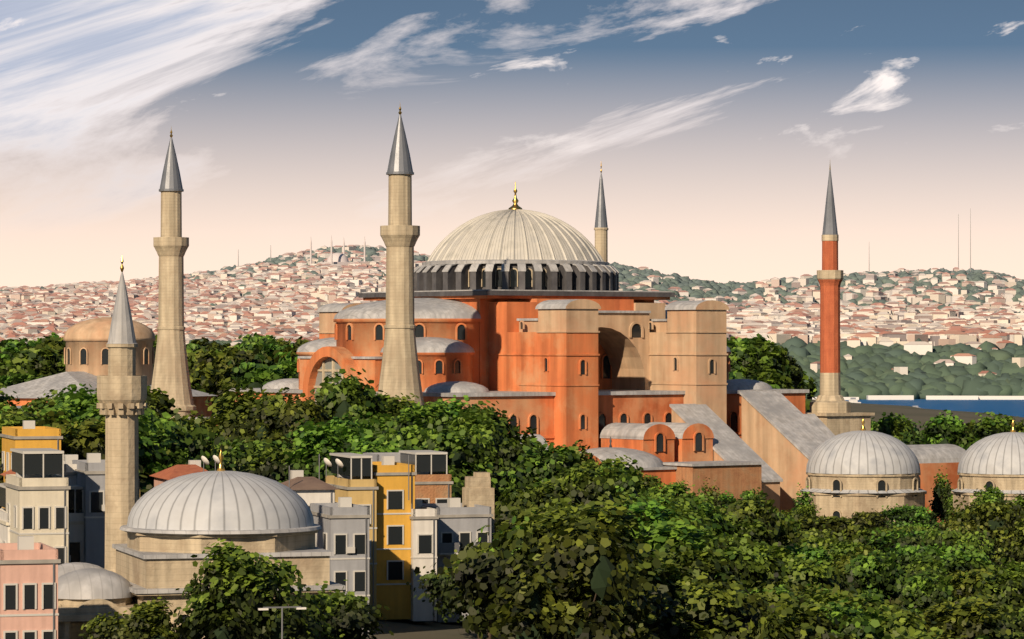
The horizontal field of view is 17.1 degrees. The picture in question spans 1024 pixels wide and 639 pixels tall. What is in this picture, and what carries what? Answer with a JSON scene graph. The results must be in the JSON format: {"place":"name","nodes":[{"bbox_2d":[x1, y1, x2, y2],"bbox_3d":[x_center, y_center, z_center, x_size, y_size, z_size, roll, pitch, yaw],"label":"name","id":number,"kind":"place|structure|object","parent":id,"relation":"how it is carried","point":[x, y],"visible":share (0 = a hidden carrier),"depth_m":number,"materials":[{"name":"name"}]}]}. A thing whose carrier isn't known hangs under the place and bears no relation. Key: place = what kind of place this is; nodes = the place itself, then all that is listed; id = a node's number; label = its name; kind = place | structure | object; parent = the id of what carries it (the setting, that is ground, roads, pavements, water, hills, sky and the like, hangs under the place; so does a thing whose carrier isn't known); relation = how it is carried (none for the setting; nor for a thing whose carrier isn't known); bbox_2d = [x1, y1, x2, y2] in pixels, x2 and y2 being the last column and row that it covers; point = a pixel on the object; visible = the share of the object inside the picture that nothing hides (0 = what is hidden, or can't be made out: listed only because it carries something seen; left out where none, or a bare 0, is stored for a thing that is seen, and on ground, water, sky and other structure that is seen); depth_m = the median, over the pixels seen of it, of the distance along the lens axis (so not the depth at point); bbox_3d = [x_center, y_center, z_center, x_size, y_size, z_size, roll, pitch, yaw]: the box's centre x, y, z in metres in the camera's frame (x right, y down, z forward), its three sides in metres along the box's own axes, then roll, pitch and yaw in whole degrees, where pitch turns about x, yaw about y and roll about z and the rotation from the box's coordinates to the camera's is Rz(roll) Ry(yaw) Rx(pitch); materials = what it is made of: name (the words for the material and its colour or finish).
{"place":"outdoors","nodes":[
{"label":"outdoors","id":0,"kind":"place"},
{"bbox_2d":[310,497,371,634],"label":"blue grey house","id":1,"kind":"structure","parent":0,"point":[342,534],"depth_m":284.15,"materials":[{"name":"paint"}]},
{"bbox_2d":[325,453,378,609],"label":"yellow house","id":2,"kind":"structure","parent":0,"point":[347,480],"depth_m":298.37,"materials":[{"name":"paint"}]},
{"bbox_2d":[0,246,1023,398],"bbox_3d":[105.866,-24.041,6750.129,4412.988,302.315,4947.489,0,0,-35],"label":"hill trees","id":3,"kind":"object","parent":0,"point":[865,370],"visible":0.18,"depth_m":4302.89,"materials":[{"name":"green plant"}]},
{"bbox_2d":[0,0,1023,286],"label":"sky","id":4,"kind":"structure","parent":0,"point":[716,129],"materials":[{"name":"blue"}]},
{"bbox_2d":[212,399,1023,638],"bbox_3d":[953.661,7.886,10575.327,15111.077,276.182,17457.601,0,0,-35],"label":"terrain","id":5,"kind":"structure","parent":0,"point":[404,629],"depth_m":303.76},
{"bbox_2d":[0,536,60,638],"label":"pink house","id":6,"kind":"structure","parent":5,"relation":"on","point":[28,588],"depth_m":224.09,"materials":[{"name":"paint"}]},
{"bbox_2d":[0,420,62,507],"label":"yellow house","id":7,"kind":"structure","parent":5,"relation":"on","point":[28,434],"depth_m":300.55,"materials":[{"name":"paint"}]},
{"bbox_2d":[1,401,63,441],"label":"tree","id":8,"kind":"object","parent":5,"relation":"on","point":[45,421],"visible":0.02,"depth_m":330.75,"materials":[{"name":"green plant"}]},
{"bbox_2d":[4,448,70,564],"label":"grey house","id":9,"kind":"structure","parent":5,"relation":"on","point":[37,487],"depth_m":262.36,"materials":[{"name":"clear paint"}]},
{"bbox_2d":[12,345,65,376],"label":"tree","id":10,"kind":"object","parent":5,"relation":"on","point":[47,357],"visible":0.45,"depth_m":946.68,"materials":[{"name":"green plant"}]},
{"bbox_2d":[0,483,83,562],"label":"building","id":11,"kind":"structure","parent":5,"relation":"on","point":[76,537],"depth_m":268.42,"materials":[{"name":"white paint"}]},
{"bbox_2d":[22,400,81,442],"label":"tree","id":12,"kind":"object","parent":5,"relation":"on","point":[67,415],"visible":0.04,"depth_m":337.55,"materials":[{"name":"green plant"}]},
{"bbox_2d":[0,415,152,507],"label":"tree","id":13,"kind":"object","parent":5,"relation":"on","point":[89,437],"visible":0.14,"depth_m":310.31,"materials":[{"name":"green plant"}]},
{"bbox_2d":[72,453,104,567],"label":"blue house","id":14,"kind":"structure","parent":5,"relation":"on","point":[90,471],"depth_m":267.84,"materials":[{"name":"grey paint"}]},
{"bbox_2d":[0,317,216,416],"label":"domed building","id":15,"kind":"structure","parent":5,"relation":"on","point":[86,355],"depth_m":731.74,"materials":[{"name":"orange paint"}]},
{"bbox_2d":[79,595,184,638],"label":"tree","id":16,"kind":"object","parent":5,"relation":"on","point":[148,620],"visible":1,"depth_m":212.72,"materials":[{"name":"green plant"}]},
{"bbox_2d":[61,398,218,470],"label":"tree","id":17,"kind":"object","parent":5,"relation":"on","point":[143,421],"visible":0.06,"depth_m":333.74,"materials":[{"name":"green plant"}]},
{"bbox_2d":[98,418,189,492],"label":"tree","id":18,"kind":"object","parent":5,"relation":"on","point":[154,463],"visible":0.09,"depth_m":318.25,"materials":[{"name":"green plant"}]},
{"bbox_2d":[44,384,244,470],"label":"tree","id":19,"kind":"object","parent":5,"relation":"on","point":[191,439],"visible":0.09,"depth_m":345.63,"materials":[{"name":"green plant"}]},
{"bbox_2d":[144,385,180,418],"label":"tree","id":20,"kind":"object","parent":5,"relation":"on","point":[156,399],"visible":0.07,"depth_m":501.76,"materials":[{"name":"green plant"}]},
{"bbox_2d":[151,129,195,418],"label":"minaret","id":21,"kind":"object","parent":5,"relation":"on","point":[171,376],"visible":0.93,"depth_m":603.56,"materials":[{"name":"stone"}]},
{"bbox_2d":[150,460,206,486],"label":"red house tiles","id":22,"kind":"object","parent":5,"relation":"on","point":[175,471],"visible":0.06,"depth_m":303.45,"materials":[{"name":"red tile"}]},
{"bbox_2d":[58,256,344,638],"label":"mosque","id":23,"kind":"structure","parent":5,"relation":"on","point":[157,536],"depth_m":245.22,"materials":[{"name":"stone"}]},
{"bbox_2d":[189,365,237,412],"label":"tree","id":24,"kind":"object","parent":5,"relation":"on","point":[211,379],"visible":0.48,"depth_m":903.16,"materials":[{"name":"green plant"}]},
{"bbox_2d":[189,349,238,382],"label":"tree","id":25,"kind":"object","parent":5,"relation":"on","point":[205,359],"visible":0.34,"depth_m":956.48,"materials":[{"name":"green plant"}]},
{"bbox_2d":[205,383,283,442],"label":"tree","id":26,"kind":"object","parent":5,"relation":"on","point":[224,420],"visible":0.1,"depth_m":492.63,"materials":[{"name":"green plant"}]},
{"bbox_2d":[211,437,295,471],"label":"tree","id":27,"kind":"object","parent":5,"relation":"on","point":[235,451],"visible":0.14,"depth_m":387.35,"materials":[{"name":"green plant"}]},
{"bbox_2d":[173,538,338,638],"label":"tree","id":28,"kind":"object","parent":5,"relation":"on","point":[238,587],"visible":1,"depth_m":214.02,"materials":[{"name":"green plant"}]},
{"bbox_2d":[226,387,299,445],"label":"tree","id":29,"kind":"object","parent":5,"relation":"on","point":[265,408],"visible":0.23,"depth_m":450.43,"materials":[{"name":"green plant"}]},
{"bbox_2d":[227,437,301,481],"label":"tree","id":30,"kind":"object","parent":5,"relation":"on","point":[264,464],"visible":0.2,"depth_m":353.95,"materials":[{"name":"green plant"}]},
{"bbox_2d":[240,361,294,387],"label":"tree","id":31,"kind":"object","parent":5,"relation":"on","point":[261,377],"visible":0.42,"depth_m":905.91,"materials":[{"name":"green plant"}]},
{"bbox_2d":[255,392,347,444],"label":"tree","id":32,"kind":"object","parent":5,"relation":"on","point":[308,410],"visible":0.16,"depth_m":414.69,"materials":[{"name":"green plant"}]},
{"bbox_2d":[281,470,339,506],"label":"house","id":33,"kind":"structure","parent":5,"relation":"on","point":[308,490],"depth_m":292.44,"materials":[{"name":"white paint"}]},
{"bbox_2d":[270,418,402,482],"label":"tree","id":34,"kind":"object","parent":5,"relation":"on","point":[324,441],"visible":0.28,"depth_m":348.99,"materials":[{"name":"green plant"}]},
{"bbox_2d":[287,580,393,638],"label":"tree","id":35,"kind":"object","parent":5,"relation":"on","point":[353,618],"visible":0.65,"depth_m":220.09,"materials":[{"name":"green plant"}]},
{"bbox_2d":[319,412,387,445],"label":"tree","id":36,"kind":"object","parent":5,"relation":"on","point":[334,421],"visible":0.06,"depth_m":365.18,"materials":[{"name":"green plant"}]},
{"bbox_2d":[308,368,405,425],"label":"tree","id":37,"kind":"object","parent":5,"relation":"on","point":[344,396],"visible":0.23,"depth_m":457.93,"materials":[{"name":"green plant"}]},
{"bbox_2d":[360,456,416,619],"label":"tall yellow house","id":38,"kind":"structure","parent":5,"relation":"on","point":[395,505],"depth_m":300.05,"materials":[{"name":"paint"}]},
{"bbox_2d":[378,107,423,405],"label":"minaret","id":39,"kind":"object","parent":5,"relation":"on","point":[399,235],"visible":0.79,"depth_m":542.57,"materials":[{"name":"stone"}]},
{"bbox_2d":[357,397,467,448],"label":"tree","id":40,"kind":"object","parent":5,"relation":"on","point":[420,415],"visible":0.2,"depth_m":396.93,"materials":[{"name":"green plant"}]},
{"bbox_2d":[408,499,438,620],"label":"white house","id":41,"kind":"structure","parent":5,"relation":"on","point":[423,535],"depth_m":300.00,"materials":[{"name":"paint"}]},
{"bbox_2d":[399,450,452,502],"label":"building","id":42,"kind":"structure","parent":5,"relation":"on","point":[432,484],"depth_m":316.30,"materials":[{"name":"orange brick"}]},
{"bbox_2d":[364,417,506,499],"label":"tree","id":43,"kind":"object","parent":5,"relation":"on","point":[462,460],"visible":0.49,"depth_m":386.97,"materials":[{"name":"green plant"}]},
{"bbox_2d":[422,498,492,621],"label":"building","id":44,"kind":"structure","parent":5,"relation":"on","point":[458,525],"depth_m":304.90,"materials":[{"name":"paint"}]},
{"bbox_2d":[406,550,512,638],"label":"tree","id":45,"kind":"object","parent":5,"relation":"on","point":[437,587],"visible":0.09,"depth_m":272.16,"materials":[{"name":"green plant"}]},
{"bbox_2d":[462,472,493,541],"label":"old stone pier","id":46,"kind":"structure","parent":5,"relation":"on","point":[478,489],"depth_m":310.96,"materials":[{"name":"beige stone"}]},
{"bbox_2d":[444,409,541,501],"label":"tree","id":47,"kind":"object","parent":5,"relation":"on","point":[511,453],"visible":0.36,"depth_m":411.53,"materials":[{"name":"green plant"}]},
{"bbox_2d":[180,182,808,450],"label":"mosque","id":48,"kind":"structure","parent":5,"relation":"on","point":[545,326],"depth_m":577.10,"materials":[{"name":"orange paint"}]},
{"bbox_2d":[457,400,542,504],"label":"tree","id":49,"kind":"object","parent":5,"relation":"on","point":[511,432],"visible":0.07,"depth_m":422.04,"materials":[{"name":"green plant"}]},
{"bbox_2d":[0,245,1023,375],"bbox_3d":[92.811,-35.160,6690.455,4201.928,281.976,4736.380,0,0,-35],"label":"city buildings","id":50,"kind":"structure","parent":5,"relation":"on","point":[234,313],"depth_m":5818.05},
{"bbox_2d":[477,503,581,533],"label":"tree","id":51,"kind":"object","parent":5,"relation":"on","point":[520,514],"visible":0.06,"depth_m":302.54,"materials":[{"name":"green plant"}]},
{"bbox_2d":[492,438,590,501],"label":"tree","id":52,"kind":"object","parent":5,"relation":"on","point":[548,464],"visible":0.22,"depth_m":379.45,"materials":[{"name":"green plant"}]},
{"bbox_2d":[494,475,596,532],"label":"tree","id":53,"kind":"object","parent":5,"relation":"on","point":[538,496],"visible":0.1,"depth_m":350.84,"materials":[{"name":"green plant"}]},
{"bbox_2d":[414,494,686,638],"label":"tree","id":54,"kind":"object","parent":5,"relation":"on","point":[483,575],"visible":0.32,"depth_m":245.81,"materials":[{"name":"green plant"}]},
{"bbox_2d":[475,510,668,638],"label":"tree","id":55,"kind":"object","parent":5,"relation":"on","point":[584,559],"visible":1,"depth_m":231.67,"materials":[{"name":"green plant"}]},
{"bbox_2d":[540,459,636,513],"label":"tree","id":56,"kind":"object","parent":5,"relation":"on","point":[576,483],"visible":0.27,"depth_m":338.96,"materials":[{"name":"green plant"}]},
{"bbox_2d":[594,164,607,261],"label":"minaret","id":57,"kind":"object","parent":5,"relation":"on","point":[601,235],"visible":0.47,"depth_m":651.64,"materials":[{"name":"stone"}]},
{"bbox_2d":[592,459,656,501],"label":"tree","id":58,"kind":"object","parent":5,"relation":"on","point":[628,483],"visible":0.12,"depth_m":390.77,"materials":[{"name":"green plant"}]},
{"bbox_2d":[599,497,680,538],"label":"tree","id":59,"kind":"object","parent":5,"relation":"on","point":[654,514],"visible":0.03,"depth_m":298.38,"materials":[{"name":"green plant"}]},
{"bbox_2d":[630,515,730,590],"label":"tree","id":60,"kind":"object","parent":5,"relation":"on","point":[664,533],"visible":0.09,"depth_m":271.77,"materials":[{"name":"green plant"}]},
{"bbox_2d":[643,489,740,545],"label":"tree","id":61,"kind":"object","parent":5,"relation":"on","point":[677,502],"visible":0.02,"depth_m":373.85,"materials":[{"name":"green plant"}]},
{"bbox_2d":[652,539,758,638],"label":"tree","id":62,"kind":"object","parent":5,"relation":"on","point":[704,562],"visible":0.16,"depth_m":264.57,"materials":[{"name":"green plant"}]},
{"bbox_2d":[637,557,774,638],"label":"tree","id":63,"kind":"object","parent":5,"relation":"on","point":[723,612],"visible":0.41,"depth_m":252.55,"materials":[{"name":"green plant"}]},
{"bbox_2d":[658,500,759,553],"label":"tree","id":64,"kind":"object","parent":5,"relation":"on","point":[686,511],"visible":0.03,"depth_m":362.19,"materials":[{"name":"green plant"}]},
{"bbox_2d":[683,497,750,539],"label":"tree","id":65,"kind":"object","parent":5,"relation":"on","point":[716,520],"visible":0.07,"depth_m":416.08,"materials":[{"name":"green plant"}]},
{"bbox_2d":[494,391,965,531],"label":"hagia sophia annexes","id":66,"kind":"structure","parent":5,"relation":"on","point":[770,452],"depth_m":566.96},
{"bbox_2d":[729,344,772,378],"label":"tree","id":67,"kind":"object","parent":5,"relation":"on","point":[747,361],"visible":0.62,"depth_m":975.11,"materials":[{"name":"green plant"}]},
{"bbox_2d":[727,515,777,557],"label":"tree","id":68,"kind":"object","parent":5,"relation":"on","point":[758,532],"visible":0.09,"depth_m":426.82,"materials":[{"name":"green plant"}]},
{"bbox_2d":[711,537,797,597],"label":"tree","id":69,"kind":"object","parent":5,"relation":"on","point":[751,566],"visible":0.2,"depth_m":318.77,"materials":[{"name":"green plant"}]},
{"bbox_2d":[726,493,799,551],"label":"tree","id":70,"kind":"object","parent":5,"relation":"on","point":[742,509],"visible":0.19,"depth_m":449.08,"materials":[{"name":"green plant"}]},
{"bbox_2d":[747,338,788,379],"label":"tree","id":71,"kind":"object","parent":5,"relation":"on","point":[770,351],"visible":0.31,"depth_m":1006.97,"materials":[{"name":"green plant"}]},
{"bbox_2d":[749,366,794,388],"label":"tree","id":72,"kind":"object","parent":5,"relation":"on","point":[767,375],"visible":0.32,"depth_m":922.48,"materials":[{"name":"green plant"}]},
{"bbox_2d":[739,593,871,638],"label":"tree","id":73,"kind":"object","parent":5,"relation":"on","point":[794,620],"visible":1,"depth_m":245.84,"materials":[{"name":"green plant"}]},
{"bbox_2d":[739,540,876,605],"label":"tree","id":74,"kind":"object","parent":5,"relation":"on","point":[790,569],"visible":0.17,"depth_m":378.73,"materials":[{"name":"green plant"}]},
{"bbox_2d":[782,540,833,565],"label":"tree","id":75,"kind":"object","parent":5,"relation":"on","point":[819,554],"visible":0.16,"depth_m":453.69,"materials":[{"name":"green plant"}]},
{"bbox_2d":[785,513,871,539],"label":"tree","id":76,"kind":"object","parent":5,"relation":"on","point":[841,523],"visible":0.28,"depth_m":491.04,"materials":[{"name":"green plant"}]},
{"bbox_2d":[810,167,850,412],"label":"minaret","id":77,"kind":"object","parent":5,"relation":"on","point":[829,398],"visible":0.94,"depth_m":595.66,"materials":[{"name":"red brick"}]},
{"bbox_2d":[785,530,875,558],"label":"tree","id":78,"kind":"object","parent":5,"relation":"on","point":[813,541],"visible":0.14,"depth_m":461.88,"materials":[{"name":"green plant"}]},
{"bbox_2d":[819,595,898,638],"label":"tree","id":79,"kind":"object","parent":5,"relation":"on","point":[854,623],"visible":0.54,"depth_m":283.17,"materials":[{"name":"green plant"}]},
{"bbox_2d":[800,419,926,521],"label":"domed mausoleum","id":80,"kind":"structure","parent":5,"relation":"on","point":[850,473],"depth_m":546.42,"materials":[{"name":"stone"}]},
{"bbox_2d":[797,587,930,638],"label":"tree","id":81,"kind":"object","parent":5,"relation":"on","point":[896,625],"visible":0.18,"depth_m":310.04,"materials":[{"name":"green plant"}]},
{"bbox_2d":[848,510,893,528],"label":"tree","id":82,"kind":"object","parent":5,"relation":"on","point":[874,518],"visible":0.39,"depth_m":524.13,"materials":[{"name":"green plant"}]},
{"bbox_2d":[839,547,908,611],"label":"tree","id":83,"kind":"object","parent":5,"relation":"on","point":[882,579],"visible":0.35,"depth_m":404.24,"materials":[{"name":"green plant"}]},
{"bbox_2d":[875,413,919,441],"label":"tree","id":84,"kind":"object","parent":5,"relation":"on","point":[895,427],"visible":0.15,"depth_m":627.20,"materials":[{"name":"green plant"}]},
{"bbox_2d":[856,528,941,553],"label":"tree","id":85,"kind":"object","parent":5,"relation":"on","point":[885,539],"visible":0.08,"depth_m":472.02,"materials":[{"name":"green plant"}]},
{"bbox_2d":[840,536,978,584],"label":"tree","id":86,"kind":"object","parent":5,"relation":"on","point":[905,554],"visible":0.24,"depth_m":446.25,"materials":[{"name":"green plant"}]},
{"bbox_2d":[878,503,943,531],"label":"tree","id":87,"kind":"object","parent":5,"relation":"on","point":[906,516],"visible":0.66,"depth_m":526.75,"materials":[{"name":"green plant"}]},
{"bbox_2d":[893,552,946,599],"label":"tree","id":88,"kind":"object","parent":5,"relation":"on","point":[924,564],"visible":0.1,"depth_m":428.01,"materials":[{"name":"green plant"}]},
{"bbox_2d":[888,568,959,613],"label":"tree","id":89,"kind":"object","parent":5,"relation":"on","point":[916,591],"visible":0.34,"depth_m":385.70,"materials":[{"name":"green plant"}]},
{"bbox_2d":[900,409,976,449],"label":"tree","id":90,"kind":"object","parent":5,"relation":"on","point":[940,429],"visible":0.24,"depth_m":604.00,"materials":[{"name":"green plant"}]},
{"bbox_2d":[876,522,1003,562],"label":"tree","id":91,"kind":"object","parent":5,"relation":"on","point":[949,539],"visible":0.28,"depth_m":463.11,"materials":[{"name":"green plant"}]},
{"bbox_2d":[928,465,953,524],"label":"tree","id":92,"kind":"object","parent":5,"relation":"on","point":[942,496],"visible":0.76,"depth_m":565.39,"materials":[{"name":"green plant"}]},
{"bbox_2d":[887,565,998,610],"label":"tree","id":93,"kind":"object","parent":5,"relation":"on","point":[965,588],"visible":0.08,"depth_m":392.48,"materials":[{"name":"green plant"}]},
{"bbox_2d":[906,594,1012,638],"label":"tree","id":94,"kind":"object","parent":5,"relation":"on","point":[967,619],"visible":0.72,"depth_m":342.12,"materials":[{"name":"green plant"}]},
{"bbox_2d":[922,544,997,584],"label":"tree","id":95,"kind":"object","parent":5,"relation":"on","point":[967,562],"visible":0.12,"depth_m":424.23,"materials":[{"name":"green plant"}]},
{"bbox_2d":[934,515,994,555],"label":"tree","id":96,"kind":"object","parent":5,"relation":"on","point":[951,525],"visible":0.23,"depth_m":488.80,"materials":[{"name":"green plant"}]},
{"bbox_2d":[938,492,1023,567],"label":"tree","id":97,"kind":"object","parent":5,"relation":"on","point":[1000,517],"visible":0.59,"depth_m":491.55,"materials":[{"name":"green plant"}]},
{"bbox_2d":[954,485,1010,559],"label":"tree","id":98,"kind":"object","parent":5,"relation":"on","point":[993,495],"visible":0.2,"depth_m":527.97,"materials":[{"name":"green plant"}]},
{"bbox_2d":[953,412,1016,447],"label":"tree","id":99,"kind":"object","parent":5,"relation":"on","point":[987,424],"visible":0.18,"depth_m":603.78,"materials":[{"name":"green plant"}]},
{"bbox_2d":[951,421,1023,511],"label":"domed mausoleum","id":100,"kind":"structure","parent":5,"relation":"on","point":[995,460],"depth_m":541.72,"materials":[{"name":"stone"}]},
{"bbox_2d":[959,565,1023,612],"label":"tree","id":101,"kind":"object","parent":5,"relation":"on","point":[1008,589],"visible":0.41,"depth_m":384.90,"materials":[{"name":"green plant"}]},
{"bbox_2d":[985,513,1023,567],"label":"tree","id":102,"kind":"object","parent":5,"relation":"on","point":[1014,547],"visible":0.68,"depth_m":476.14,"materials":[{"name":"green plant"}]},
{"bbox_2d":[992,606,1023,632],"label":"tree","id":103,"kind":"object","parent":5,"relation":"on","point":[1014,622],"visible":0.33,"depth_m":365.37,"materials":[{"name":"green plant"}]},
{"bbox_2d":[845,399,1023,416],"bbox_3d":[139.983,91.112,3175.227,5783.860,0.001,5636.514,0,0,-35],"label":"sea","id":104,"kind":"structure","parent":0,"point":[1011,407],"depth_m":3815.92,"materials":[{"name":"blue liquid"}]},
{"bbox_2d":[812,395,1023,407],"bbox_3d":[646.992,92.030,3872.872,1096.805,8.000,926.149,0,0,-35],"label":"quay and boats","id":105,"kind":"structure","parent":104,"relation":"on","point":[882,397],"depth_m":4130.53,"materials":[{"name":"white paint"}]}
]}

